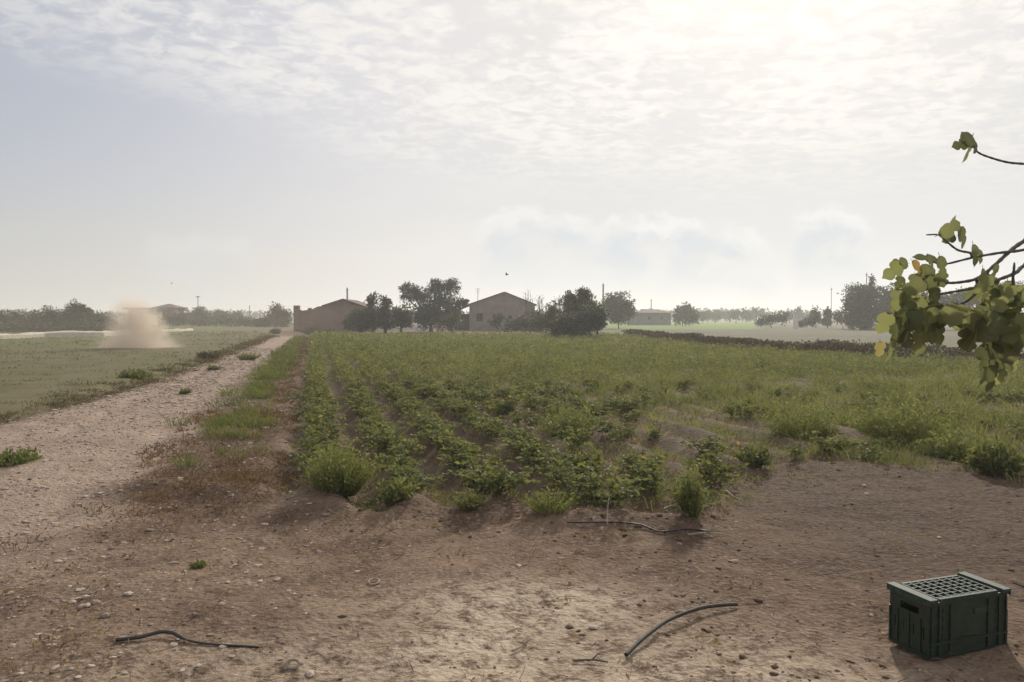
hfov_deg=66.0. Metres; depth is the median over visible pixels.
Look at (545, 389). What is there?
crop plant
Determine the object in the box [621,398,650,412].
crop plant
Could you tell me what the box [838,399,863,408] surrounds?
crop plant
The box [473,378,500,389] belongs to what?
crop plant
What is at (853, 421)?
crop plant
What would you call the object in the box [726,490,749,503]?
twig
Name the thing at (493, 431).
crop plant
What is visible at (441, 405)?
crop plant
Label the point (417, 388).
crop plant
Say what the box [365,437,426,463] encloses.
crop plant
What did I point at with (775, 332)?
pale field
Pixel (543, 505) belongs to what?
weed clump
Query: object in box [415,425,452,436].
crop plant
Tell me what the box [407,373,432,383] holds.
crop plant
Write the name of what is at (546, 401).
crop plant
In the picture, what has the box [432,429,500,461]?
crop plant
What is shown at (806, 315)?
tree
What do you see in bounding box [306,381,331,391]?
crop plant
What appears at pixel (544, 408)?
crop plant
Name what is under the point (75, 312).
orchard tree
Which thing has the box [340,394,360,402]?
crop plant
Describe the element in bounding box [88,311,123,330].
orchard tree
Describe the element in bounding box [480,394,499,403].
crop plant
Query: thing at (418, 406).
crop plant
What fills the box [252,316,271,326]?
bush
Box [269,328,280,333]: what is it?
weed clump
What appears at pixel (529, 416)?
crop plant
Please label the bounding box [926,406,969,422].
crop plant
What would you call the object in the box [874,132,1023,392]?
fig tree
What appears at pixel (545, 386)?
crop plant
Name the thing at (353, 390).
crop plant
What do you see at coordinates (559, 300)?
bare sapling
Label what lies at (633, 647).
pipe piece
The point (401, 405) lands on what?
crop plant
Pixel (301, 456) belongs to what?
crop plant
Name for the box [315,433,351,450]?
crop plant
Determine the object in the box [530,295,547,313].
bare sapling
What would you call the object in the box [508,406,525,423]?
crop plant
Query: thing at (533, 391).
crop plant
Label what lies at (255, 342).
bank scrub
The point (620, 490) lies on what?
crop plant
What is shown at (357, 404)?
crop plant
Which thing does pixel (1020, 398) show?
crop plant
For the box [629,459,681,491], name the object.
crop plant
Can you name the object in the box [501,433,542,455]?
crop plant
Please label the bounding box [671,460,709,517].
weed clump
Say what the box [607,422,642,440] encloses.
crop plant
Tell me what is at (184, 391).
weed clump
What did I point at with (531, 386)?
crop plant
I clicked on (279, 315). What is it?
round tree
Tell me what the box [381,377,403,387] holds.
crop plant
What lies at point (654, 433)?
crop plant
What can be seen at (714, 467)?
crop plant
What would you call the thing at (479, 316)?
window
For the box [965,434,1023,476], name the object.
weed clump
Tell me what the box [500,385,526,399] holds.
crop plant
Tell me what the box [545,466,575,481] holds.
crop plant
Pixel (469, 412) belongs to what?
crop plant
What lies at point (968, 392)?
crop plant
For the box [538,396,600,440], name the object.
weed clump
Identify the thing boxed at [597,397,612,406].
crop plant
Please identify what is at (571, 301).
tall tree
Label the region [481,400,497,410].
crop plant
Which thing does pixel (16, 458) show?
weed clump
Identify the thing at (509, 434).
crop plant
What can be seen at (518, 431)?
crop plant
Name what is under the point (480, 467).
crop plant
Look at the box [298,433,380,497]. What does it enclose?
weed clump
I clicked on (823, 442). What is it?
crop plant
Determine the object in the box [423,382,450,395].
crop plant
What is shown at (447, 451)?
crop plant
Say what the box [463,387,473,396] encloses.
crop plant
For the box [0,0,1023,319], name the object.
sky
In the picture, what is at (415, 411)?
crop plant
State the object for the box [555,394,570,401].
crop plant
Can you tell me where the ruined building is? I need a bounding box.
[293,299,381,331]
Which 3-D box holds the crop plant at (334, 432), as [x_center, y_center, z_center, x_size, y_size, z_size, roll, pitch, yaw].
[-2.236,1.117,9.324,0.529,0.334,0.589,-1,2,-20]
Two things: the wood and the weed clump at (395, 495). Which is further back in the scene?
the wood
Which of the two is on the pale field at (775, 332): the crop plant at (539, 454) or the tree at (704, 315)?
the tree at (704, 315)
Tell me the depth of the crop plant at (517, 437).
8.87 m
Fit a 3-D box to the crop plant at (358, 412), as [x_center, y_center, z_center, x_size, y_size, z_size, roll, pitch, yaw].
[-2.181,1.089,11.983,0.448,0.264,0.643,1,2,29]
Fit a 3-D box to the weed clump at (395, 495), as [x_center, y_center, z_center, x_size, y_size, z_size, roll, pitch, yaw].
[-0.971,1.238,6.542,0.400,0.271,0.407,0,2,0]
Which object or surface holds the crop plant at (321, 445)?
on the crop field at (671, 444)
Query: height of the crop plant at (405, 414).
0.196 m
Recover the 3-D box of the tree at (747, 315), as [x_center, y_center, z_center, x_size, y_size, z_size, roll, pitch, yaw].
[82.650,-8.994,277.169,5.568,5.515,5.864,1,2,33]
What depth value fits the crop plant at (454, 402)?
12.31 m
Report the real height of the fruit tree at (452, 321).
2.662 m
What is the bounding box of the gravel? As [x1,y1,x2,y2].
[0,348,1011,681]
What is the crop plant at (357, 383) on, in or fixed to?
on the crop field at (671, 444)
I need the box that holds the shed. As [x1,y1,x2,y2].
[627,312,637,324]
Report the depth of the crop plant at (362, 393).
13.25 m
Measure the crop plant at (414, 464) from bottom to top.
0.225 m
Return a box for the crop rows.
[302,330,1023,385]
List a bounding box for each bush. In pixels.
[157,309,190,325]
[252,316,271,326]
[487,313,505,331]
[500,306,544,332]
[754,311,789,327]
[798,317,815,327]
[830,311,850,325]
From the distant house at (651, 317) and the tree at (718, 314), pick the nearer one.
the distant house at (651, 317)
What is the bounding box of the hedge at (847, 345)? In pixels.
[621,328,1023,361]
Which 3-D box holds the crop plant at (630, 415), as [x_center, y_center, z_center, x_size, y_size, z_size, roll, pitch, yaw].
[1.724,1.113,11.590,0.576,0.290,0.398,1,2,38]
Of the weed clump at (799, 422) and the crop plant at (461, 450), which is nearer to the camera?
the crop plant at (461, 450)
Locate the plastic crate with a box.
[887,571,1010,660]
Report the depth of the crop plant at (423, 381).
16.41 m
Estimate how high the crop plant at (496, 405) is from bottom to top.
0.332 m
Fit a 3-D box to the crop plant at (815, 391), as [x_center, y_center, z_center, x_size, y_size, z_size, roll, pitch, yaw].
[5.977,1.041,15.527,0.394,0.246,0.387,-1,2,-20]
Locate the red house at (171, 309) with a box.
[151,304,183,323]
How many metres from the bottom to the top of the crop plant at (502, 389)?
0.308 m
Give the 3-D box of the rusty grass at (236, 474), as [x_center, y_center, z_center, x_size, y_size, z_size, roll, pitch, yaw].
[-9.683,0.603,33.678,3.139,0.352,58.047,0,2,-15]
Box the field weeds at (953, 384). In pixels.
[269,331,1023,513]
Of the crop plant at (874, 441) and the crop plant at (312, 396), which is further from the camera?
the crop plant at (312, 396)
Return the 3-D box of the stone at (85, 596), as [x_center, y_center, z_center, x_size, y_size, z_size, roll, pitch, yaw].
[-2.413,1.449,4.462,0.055,0.022,0.036,0,2,0]
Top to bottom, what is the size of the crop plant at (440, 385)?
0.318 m
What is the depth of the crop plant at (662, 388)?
15.65 m
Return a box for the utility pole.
[602,284,603,307]
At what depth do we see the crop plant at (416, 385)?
16.69 m
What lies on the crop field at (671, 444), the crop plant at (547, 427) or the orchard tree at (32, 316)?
the crop plant at (547, 427)
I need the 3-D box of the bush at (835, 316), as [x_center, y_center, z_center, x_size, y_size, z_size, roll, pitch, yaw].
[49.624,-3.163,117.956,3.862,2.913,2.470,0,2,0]
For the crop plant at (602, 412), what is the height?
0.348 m
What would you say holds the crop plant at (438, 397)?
on the crop field at (671, 444)
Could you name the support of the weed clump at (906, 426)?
on the crop field at (671, 444)
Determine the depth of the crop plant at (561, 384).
16.60 m
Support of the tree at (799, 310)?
on the pale field at (775, 332)
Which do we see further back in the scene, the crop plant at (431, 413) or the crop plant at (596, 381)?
the crop plant at (596, 381)
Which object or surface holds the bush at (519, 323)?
on the ground at (806, 613)
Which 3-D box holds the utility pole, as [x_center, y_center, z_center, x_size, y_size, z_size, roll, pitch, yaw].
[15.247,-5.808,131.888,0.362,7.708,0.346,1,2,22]
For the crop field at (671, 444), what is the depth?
10.30 m
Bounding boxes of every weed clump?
[0,445,44,467]
[115,368,151,379]
[179,387,193,393]
[188,559,206,568]
[194,350,221,358]
[206,365,223,369]
[234,352,261,360]
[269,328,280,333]
[296,326,335,334]
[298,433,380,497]
[372,474,419,505]
[452,487,487,510]
[519,487,578,513]
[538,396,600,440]
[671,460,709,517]
[732,440,774,466]
[759,396,840,442]
[844,390,958,447]
[911,422,983,463]
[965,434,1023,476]
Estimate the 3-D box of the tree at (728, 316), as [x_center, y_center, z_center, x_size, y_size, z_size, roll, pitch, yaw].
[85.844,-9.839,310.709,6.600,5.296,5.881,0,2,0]
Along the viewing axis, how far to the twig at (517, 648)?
3.84 m
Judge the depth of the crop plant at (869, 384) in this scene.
17.23 m
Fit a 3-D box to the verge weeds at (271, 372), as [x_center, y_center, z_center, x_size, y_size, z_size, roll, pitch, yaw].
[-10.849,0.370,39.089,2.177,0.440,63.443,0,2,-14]
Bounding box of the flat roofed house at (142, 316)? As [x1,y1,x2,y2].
[122,308,166,324]
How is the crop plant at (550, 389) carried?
on the crop field at (671, 444)
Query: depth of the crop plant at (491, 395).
13.97 m
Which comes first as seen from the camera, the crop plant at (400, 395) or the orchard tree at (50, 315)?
the crop plant at (400, 395)
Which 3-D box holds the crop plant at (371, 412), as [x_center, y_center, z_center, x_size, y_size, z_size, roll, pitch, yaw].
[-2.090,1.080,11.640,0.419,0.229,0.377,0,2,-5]
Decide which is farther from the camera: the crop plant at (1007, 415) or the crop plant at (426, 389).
the crop plant at (426, 389)
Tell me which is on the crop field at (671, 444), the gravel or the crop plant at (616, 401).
the crop plant at (616, 401)
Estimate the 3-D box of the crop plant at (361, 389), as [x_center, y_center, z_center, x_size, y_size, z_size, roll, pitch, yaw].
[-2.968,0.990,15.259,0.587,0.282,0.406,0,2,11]
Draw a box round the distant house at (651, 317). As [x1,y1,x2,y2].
[636,309,671,324]
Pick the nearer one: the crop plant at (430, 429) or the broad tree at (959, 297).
the crop plant at (430, 429)
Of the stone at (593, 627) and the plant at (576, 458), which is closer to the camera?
the stone at (593, 627)
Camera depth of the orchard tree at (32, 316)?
109.85 m
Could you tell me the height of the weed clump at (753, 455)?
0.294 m
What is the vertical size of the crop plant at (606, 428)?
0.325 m
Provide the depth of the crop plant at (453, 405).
12.45 m
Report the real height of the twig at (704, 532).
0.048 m
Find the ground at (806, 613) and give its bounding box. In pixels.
[0,321,1023,681]
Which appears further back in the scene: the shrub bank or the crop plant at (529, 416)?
the shrub bank
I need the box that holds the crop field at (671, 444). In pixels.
[270,344,1023,512]
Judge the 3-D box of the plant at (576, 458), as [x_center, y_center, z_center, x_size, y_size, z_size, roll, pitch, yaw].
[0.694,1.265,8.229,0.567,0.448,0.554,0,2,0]
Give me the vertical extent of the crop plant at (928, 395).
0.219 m
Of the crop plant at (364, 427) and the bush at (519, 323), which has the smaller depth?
the crop plant at (364, 427)
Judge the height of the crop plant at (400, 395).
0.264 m
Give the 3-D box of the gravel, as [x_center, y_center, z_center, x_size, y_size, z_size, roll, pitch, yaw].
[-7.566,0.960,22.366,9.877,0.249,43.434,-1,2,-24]
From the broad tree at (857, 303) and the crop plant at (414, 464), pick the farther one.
the broad tree at (857, 303)
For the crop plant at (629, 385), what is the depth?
17.02 m
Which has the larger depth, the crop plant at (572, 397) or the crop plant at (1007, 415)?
the crop plant at (572, 397)
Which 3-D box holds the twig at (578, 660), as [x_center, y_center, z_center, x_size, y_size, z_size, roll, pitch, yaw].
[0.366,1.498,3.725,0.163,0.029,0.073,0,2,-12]
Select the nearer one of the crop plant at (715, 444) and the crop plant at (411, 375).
the crop plant at (715, 444)
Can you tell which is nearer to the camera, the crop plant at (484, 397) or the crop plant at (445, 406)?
the crop plant at (445, 406)
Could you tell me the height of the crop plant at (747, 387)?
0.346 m
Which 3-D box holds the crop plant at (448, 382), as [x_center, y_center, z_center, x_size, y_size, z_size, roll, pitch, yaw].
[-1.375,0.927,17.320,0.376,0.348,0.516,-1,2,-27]
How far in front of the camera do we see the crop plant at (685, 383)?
17.62 m
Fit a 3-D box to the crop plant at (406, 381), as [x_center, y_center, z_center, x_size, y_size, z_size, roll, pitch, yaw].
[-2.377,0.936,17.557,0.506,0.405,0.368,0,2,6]
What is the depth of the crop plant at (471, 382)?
16.08 m
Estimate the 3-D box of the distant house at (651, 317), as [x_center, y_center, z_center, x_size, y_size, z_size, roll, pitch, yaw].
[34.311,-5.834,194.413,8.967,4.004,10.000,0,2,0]
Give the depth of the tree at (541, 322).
79.61 m
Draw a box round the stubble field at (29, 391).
[0,320,293,421]
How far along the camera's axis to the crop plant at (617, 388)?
15.72 m
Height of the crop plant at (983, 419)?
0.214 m
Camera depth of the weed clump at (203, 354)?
31.80 m
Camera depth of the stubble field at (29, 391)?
31.00 m
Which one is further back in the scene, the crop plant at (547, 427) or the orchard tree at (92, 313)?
the orchard tree at (92, 313)
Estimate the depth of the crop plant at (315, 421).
10.10 m
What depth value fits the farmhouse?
104.93 m
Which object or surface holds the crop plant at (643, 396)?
on the crop field at (671, 444)
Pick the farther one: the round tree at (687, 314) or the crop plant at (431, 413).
the round tree at (687, 314)
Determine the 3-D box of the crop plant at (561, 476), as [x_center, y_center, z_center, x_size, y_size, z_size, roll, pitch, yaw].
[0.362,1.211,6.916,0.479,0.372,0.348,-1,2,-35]
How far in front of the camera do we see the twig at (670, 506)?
6.36 m
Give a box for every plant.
[288,441,356,468]
[288,447,343,479]
[289,402,337,415]
[290,431,349,454]
[296,448,359,476]
[297,406,336,421]
[298,420,342,440]
[299,407,338,429]
[300,388,339,399]
[301,375,332,386]
[301,387,328,393]
[301,396,343,406]
[301,413,349,436]
[302,392,318,403]
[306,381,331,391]
[306,388,333,400]
[309,405,346,418]
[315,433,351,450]
[319,398,339,408]
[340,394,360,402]
[343,378,367,389]
[345,386,372,397]
[345,392,370,407]
[345,397,377,411]
[346,405,382,420]
[349,387,372,396]
[351,419,377,435]
[352,388,376,407]
[353,420,414,451]
[359,399,385,410]
[359,407,384,418]
[359,416,389,428]
[359,426,407,449]
[363,413,388,421]
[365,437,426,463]
[367,415,392,428]
[367,429,408,453]
[372,380,390,389]
[372,381,400,398]
[372,423,404,433]
[374,448,420,479]
[378,459,443,484]
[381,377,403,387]
[381,468,449,493]
[387,383,404,400]
[389,449,425,465]
[390,396,413,411]
[392,389,417,400]
[393,399,417,414]
[397,374,413,390]
[399,409,414,419]
[401,397,422,415]
[401,406,438,422]
[405,401,430,412]
[406,413,461,430]
[406,414,449,432]
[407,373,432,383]
[408,380,439,388]
[408,383,437,396]
[410,424,459,444]
[411,412,441,428]
[412,408,436,417]
[413,396,429,406]
[414,375,437,382]
[414,382,426,397]
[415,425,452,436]
[416,378,443,389]
[417,380,442,396]
[422,382,452,389]
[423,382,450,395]
[425,385,449,398]
[426,390,469,405]
[430,429,451,448]
[431,399,451,412]
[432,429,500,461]
[433,428,453,449]
[434,390,462,398]
[436,445,489,468]
[438,389,465,400]
[439,397,460,412]
[439,461,514,494]
[440,376,462,384]
[441,436,472,466]
[442,376,458,389]
[445,399,463,411]
[447,398,469,416]
[447,400,488,414]
[450,383,479,398]
[455,383,483,391]
[456,408,485,421]
[460,452,502,471]
[462,376,485,393]
[462,414,490,424]
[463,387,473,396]
[464,389,482,400]
[466,412,506,428]
[467,394,481,402]
[468,458,500,477]
[469,419,506,435]
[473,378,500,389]
[475,386,496,403]
[478,418,513,438]
[478,461,536,492]
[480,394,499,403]
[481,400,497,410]
[483,394,525,416]
[483,397,518,414]
[490,384,525,396]
[493,428,533,443]
[498,385,526,400]
[498,423,536,446]
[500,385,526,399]
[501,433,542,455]
[504,435,534,453]
[505,439,566,471]
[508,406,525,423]
[511,407,557,425]
[516,389,550,399]
[518,436,553,460]
[520,392,549,408]
[528,382,551,388]
[529,383,550,394]
[529,460,577,496]
[531,385,564,396]
[533,396,564,406]
[535,452,592,477]
[536,385,553,396]
[536,398,563,408]
[536,417,585,439]
[538,404,561,414]
[540,376,559,387]
[544,391,566,398]
[545,402,570,413]
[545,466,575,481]
[546,460,621,497]
[549,380,579,391]
[553,427,593,450]
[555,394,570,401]
[556,441,605,479]
[557,407,578,415]
[557,472,647,508]
[565,386,585,394]
[565,394,592,406]
[573,396,592,406]
[577,400,621,417]
[578,374,608,388]
[581,378,599,390]
[582,400,614,415]
[589,414,638,436]
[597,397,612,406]
[606,384,628,394]
[607,395,638,408]
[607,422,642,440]
[607,452,669,490]
[609,408,647,423]
[612,396,643,412]
[616,446,648,473]
[619,380,634,389]
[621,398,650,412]
[627,390,658,404]
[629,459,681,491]
[635,383,657,394]
[645,423,663,439]
[648,382,672,394]
[663,478,727,501]
[673,377,698,388]
[677,435,737,455]
[680,449,749,484]
[719,401,741,417]
[730,397,776,418]
[742,380,758,393]
[769,384,793,397]
[784,441,806,460]
[800,430,866,453]
[805,388,820,396]
[820,424,841,435]
[824,384,844,395]
[830,382,849,391]
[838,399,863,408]
[844,396,883,413]
[849,416,861,427]
[855,444,889,462]
[857,390,887,406]
[860,380,880,390]
[863,436,898,451]
[912,393,931,400]
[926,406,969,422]
[959,384,978,397]
[967,388,1005,399]
[969,411,1000,424]
[992,389,1023,405]
[993,411,1015,420]
[995,421,1023,438]
[1003,389,1023,401]
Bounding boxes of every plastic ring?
[285,658,303,669]
[368,578,379,584]
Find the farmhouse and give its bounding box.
[454,292,536,330]
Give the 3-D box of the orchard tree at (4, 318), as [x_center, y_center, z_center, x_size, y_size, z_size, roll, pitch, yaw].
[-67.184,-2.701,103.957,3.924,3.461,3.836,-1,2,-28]
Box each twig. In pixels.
[511,638,534,651]
[573,652,607,662]
[662,502,678,509]
[687,529,719,535]
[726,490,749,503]
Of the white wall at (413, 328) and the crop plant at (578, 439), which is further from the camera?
the white wall at (413, 328)
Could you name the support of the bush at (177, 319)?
on the stubble field at (29, 391)
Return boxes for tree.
[0,310,17,324]
[4,309,33,327]
[22,307,44,324]
[34,305,63,330]
[57,299,92,324]
[84,307,101,324]
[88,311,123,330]
[185,305,215,324]
[209,309,229,320]
[229,311,243,323]
[262,301,293,326]
[339,291,381,333]
[374,295,397,332]
[389,301,414,333]
[398,277,469,331]
[439,310,461,332]
[526,300,558,333]
[556,286,605,317]
[601,291,637,328]
[667,301,700,325]
[698,311,708,321]
[705,309,713,322]
[710,309,725,322]
[723,310,734,322]
[730,309,740,319]
[739,309,755,322]
[751,306,760,322]
[758,308,765,318]
[783,309,795,322]
[794,306,803,320]
[800,312,808,319]
[808,304,822,327]
[818,306,832,327]
[835,282,879,329]
[867,273,877,298]
[868,282,899,326]
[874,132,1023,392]
[919,290,958,305]
[946,281,1023,310]
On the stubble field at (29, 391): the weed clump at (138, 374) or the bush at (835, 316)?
the weed clump at (138, 374)
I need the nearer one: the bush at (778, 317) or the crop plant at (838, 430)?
the crop plant at (838, 430)
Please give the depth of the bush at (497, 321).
95.84 m
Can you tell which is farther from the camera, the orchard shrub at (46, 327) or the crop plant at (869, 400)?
the orchard shrub at (46, 327)
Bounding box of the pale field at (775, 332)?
[593,320,1023,362]
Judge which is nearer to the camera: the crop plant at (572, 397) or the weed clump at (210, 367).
the crop plant at (572, 397)
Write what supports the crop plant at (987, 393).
on the crop field at (671, 444)
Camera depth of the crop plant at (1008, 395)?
14.52 m
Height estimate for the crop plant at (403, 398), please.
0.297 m
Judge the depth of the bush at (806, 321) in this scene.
134.51 m
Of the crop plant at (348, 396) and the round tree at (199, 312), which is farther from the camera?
the round tree at (199, 312)
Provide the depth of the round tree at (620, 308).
124.14 m
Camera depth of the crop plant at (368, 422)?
10.54 m
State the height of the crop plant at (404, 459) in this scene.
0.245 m
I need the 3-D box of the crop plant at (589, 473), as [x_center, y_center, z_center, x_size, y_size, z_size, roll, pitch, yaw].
[0.664,1.204,6.781,0.601,0.335,0.540,-1,2,-41]
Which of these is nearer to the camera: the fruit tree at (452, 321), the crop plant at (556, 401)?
the crop plant at (556, 401)
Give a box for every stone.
[81,595,89,598]
[123,591,133,595]
[588,625,598,628]
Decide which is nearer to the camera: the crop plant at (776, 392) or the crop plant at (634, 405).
the crop plant at (634, 405)
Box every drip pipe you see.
[116,630,258,647]
[566,521,711,531]
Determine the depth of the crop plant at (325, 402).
12.92 m
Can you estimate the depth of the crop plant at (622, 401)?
13.35 m
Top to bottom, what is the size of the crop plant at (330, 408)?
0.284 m
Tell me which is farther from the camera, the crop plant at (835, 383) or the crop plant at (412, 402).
the crop plant at (835, 383)
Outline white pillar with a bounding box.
[793,313,798,327]
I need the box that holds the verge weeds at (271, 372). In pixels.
[163,335,307,468]
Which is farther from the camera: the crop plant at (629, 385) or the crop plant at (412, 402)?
the crop plant at (629, 385)
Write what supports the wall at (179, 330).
on the stubble field at (29, 391)
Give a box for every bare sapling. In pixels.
[523,289,535,330]
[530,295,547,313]
[548,298,564,323]
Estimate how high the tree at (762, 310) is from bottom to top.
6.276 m
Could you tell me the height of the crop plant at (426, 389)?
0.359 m
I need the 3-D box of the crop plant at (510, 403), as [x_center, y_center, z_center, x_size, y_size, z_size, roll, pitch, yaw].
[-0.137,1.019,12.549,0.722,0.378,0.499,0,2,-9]
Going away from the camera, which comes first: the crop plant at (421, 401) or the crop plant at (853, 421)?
the crop plant at (853, 421)
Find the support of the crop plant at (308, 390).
on the crop field at (671, 444)
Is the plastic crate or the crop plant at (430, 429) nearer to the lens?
the plastic crate
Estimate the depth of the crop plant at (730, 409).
12.81 m
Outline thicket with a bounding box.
[544,300,609,336]
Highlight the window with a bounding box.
[476,313,482,320]
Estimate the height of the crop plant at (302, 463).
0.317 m
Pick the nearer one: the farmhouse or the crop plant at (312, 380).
the crop plant at (312, 380)
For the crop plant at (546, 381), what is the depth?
17.52 m
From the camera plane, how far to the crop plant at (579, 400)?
13.42 m
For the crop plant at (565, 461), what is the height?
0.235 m
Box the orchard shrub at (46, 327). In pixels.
[0,320,110,331]
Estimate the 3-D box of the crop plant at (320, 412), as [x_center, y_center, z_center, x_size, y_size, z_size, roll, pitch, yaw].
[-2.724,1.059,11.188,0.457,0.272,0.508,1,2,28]
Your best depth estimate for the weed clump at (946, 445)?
8.86 m
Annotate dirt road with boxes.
[0,336,292,564]
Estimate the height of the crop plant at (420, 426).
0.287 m
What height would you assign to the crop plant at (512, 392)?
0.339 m
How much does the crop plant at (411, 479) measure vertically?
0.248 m
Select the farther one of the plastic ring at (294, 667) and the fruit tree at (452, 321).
the fruit tree at (452, 321)
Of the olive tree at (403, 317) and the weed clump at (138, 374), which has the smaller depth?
the weed clump at (138, 374)
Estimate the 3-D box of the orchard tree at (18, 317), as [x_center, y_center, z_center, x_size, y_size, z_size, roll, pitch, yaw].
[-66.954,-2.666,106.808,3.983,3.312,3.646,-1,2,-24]
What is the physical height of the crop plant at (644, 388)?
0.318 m
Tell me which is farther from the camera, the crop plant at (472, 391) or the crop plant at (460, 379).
the crop plant at (460, 379)
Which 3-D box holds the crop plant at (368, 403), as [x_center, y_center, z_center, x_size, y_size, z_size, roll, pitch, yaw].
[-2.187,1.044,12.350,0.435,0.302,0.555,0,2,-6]
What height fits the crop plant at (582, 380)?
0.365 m
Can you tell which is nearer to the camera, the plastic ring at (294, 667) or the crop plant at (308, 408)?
the plastic ring at (294, 667)
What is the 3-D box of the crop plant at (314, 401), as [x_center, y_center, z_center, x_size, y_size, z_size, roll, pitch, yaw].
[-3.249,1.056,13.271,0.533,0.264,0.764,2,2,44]
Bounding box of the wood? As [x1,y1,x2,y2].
[2,306,1023,321]
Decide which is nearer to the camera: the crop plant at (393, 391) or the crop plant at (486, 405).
the crop plant at (486, 405)
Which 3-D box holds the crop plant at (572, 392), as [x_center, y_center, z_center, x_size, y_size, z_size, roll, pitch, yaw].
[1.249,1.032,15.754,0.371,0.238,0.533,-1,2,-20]
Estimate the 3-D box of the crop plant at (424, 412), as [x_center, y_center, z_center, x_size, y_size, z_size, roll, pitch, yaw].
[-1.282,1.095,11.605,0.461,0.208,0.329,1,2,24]
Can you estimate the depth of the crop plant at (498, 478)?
6.72 m
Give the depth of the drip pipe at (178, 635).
3.83 m
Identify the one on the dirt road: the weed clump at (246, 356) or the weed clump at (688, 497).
the weed clump at (246, 356)
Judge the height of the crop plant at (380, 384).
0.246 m
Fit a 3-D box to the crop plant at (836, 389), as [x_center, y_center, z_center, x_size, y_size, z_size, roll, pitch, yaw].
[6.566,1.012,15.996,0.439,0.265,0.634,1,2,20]
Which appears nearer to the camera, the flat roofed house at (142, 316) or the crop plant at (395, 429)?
the crop plant at (395, 429)
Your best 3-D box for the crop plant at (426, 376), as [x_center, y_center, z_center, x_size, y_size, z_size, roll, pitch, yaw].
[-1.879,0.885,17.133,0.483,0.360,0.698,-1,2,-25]
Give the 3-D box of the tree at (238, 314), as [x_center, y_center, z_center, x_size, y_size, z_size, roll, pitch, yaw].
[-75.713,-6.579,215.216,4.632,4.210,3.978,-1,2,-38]
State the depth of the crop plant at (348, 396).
13.67 m
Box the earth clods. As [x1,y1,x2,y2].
[0,387,1023,681]
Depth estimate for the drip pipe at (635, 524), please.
5.89 m
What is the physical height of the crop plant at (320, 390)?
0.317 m
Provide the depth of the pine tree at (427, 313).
94.35 m
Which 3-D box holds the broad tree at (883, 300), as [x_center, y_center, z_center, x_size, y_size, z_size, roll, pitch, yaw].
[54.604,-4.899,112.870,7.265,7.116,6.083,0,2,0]
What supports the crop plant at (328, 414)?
on the crop field at (671, 444)
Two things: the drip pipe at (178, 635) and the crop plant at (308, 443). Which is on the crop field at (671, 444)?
the crop plant at (308, 443)
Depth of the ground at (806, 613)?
4.79 m
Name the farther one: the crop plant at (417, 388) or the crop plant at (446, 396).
the crop plant at (417, 388)
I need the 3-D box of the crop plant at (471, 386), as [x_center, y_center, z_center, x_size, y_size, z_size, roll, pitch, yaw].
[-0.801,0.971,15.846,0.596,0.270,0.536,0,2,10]
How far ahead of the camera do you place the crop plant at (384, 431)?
9.06 m
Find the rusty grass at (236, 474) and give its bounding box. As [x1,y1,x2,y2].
[0,337,370,552]
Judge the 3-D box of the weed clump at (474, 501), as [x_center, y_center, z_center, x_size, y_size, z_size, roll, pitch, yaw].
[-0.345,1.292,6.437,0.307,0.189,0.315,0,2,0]
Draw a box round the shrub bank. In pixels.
[186,314,268,326]
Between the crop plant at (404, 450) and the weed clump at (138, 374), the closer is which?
the crop plant at (404, 450)
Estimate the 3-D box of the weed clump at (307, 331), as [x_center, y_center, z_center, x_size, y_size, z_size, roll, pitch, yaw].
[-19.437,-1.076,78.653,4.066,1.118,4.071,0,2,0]
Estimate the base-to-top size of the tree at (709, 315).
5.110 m
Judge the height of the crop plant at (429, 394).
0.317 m
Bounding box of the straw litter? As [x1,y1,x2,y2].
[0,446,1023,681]
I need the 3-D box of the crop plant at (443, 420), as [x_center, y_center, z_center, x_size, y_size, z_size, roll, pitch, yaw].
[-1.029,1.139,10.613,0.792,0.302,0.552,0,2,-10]
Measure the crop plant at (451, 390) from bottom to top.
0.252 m
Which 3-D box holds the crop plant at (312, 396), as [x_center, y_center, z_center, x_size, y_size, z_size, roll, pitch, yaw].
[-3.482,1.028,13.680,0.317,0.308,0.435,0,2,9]
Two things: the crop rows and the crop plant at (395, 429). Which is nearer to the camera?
the crop plant at (395, 429)
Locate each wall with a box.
[0,329,131,338]
[157,328,193,331]
[382,326,427,329]
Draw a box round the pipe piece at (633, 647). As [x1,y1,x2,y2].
[624,602,737,655]
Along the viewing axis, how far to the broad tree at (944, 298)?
112.03 m
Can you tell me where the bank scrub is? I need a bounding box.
[0,334,279,424]
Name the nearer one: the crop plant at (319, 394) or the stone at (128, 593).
the stone at (128, 593)
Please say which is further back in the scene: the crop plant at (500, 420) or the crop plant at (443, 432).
the crop plant at (500, 420)
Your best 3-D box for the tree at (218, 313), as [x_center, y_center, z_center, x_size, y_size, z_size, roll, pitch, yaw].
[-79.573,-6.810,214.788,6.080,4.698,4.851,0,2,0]
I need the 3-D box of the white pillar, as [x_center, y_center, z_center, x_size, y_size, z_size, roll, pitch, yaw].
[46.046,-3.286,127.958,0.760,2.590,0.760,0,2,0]

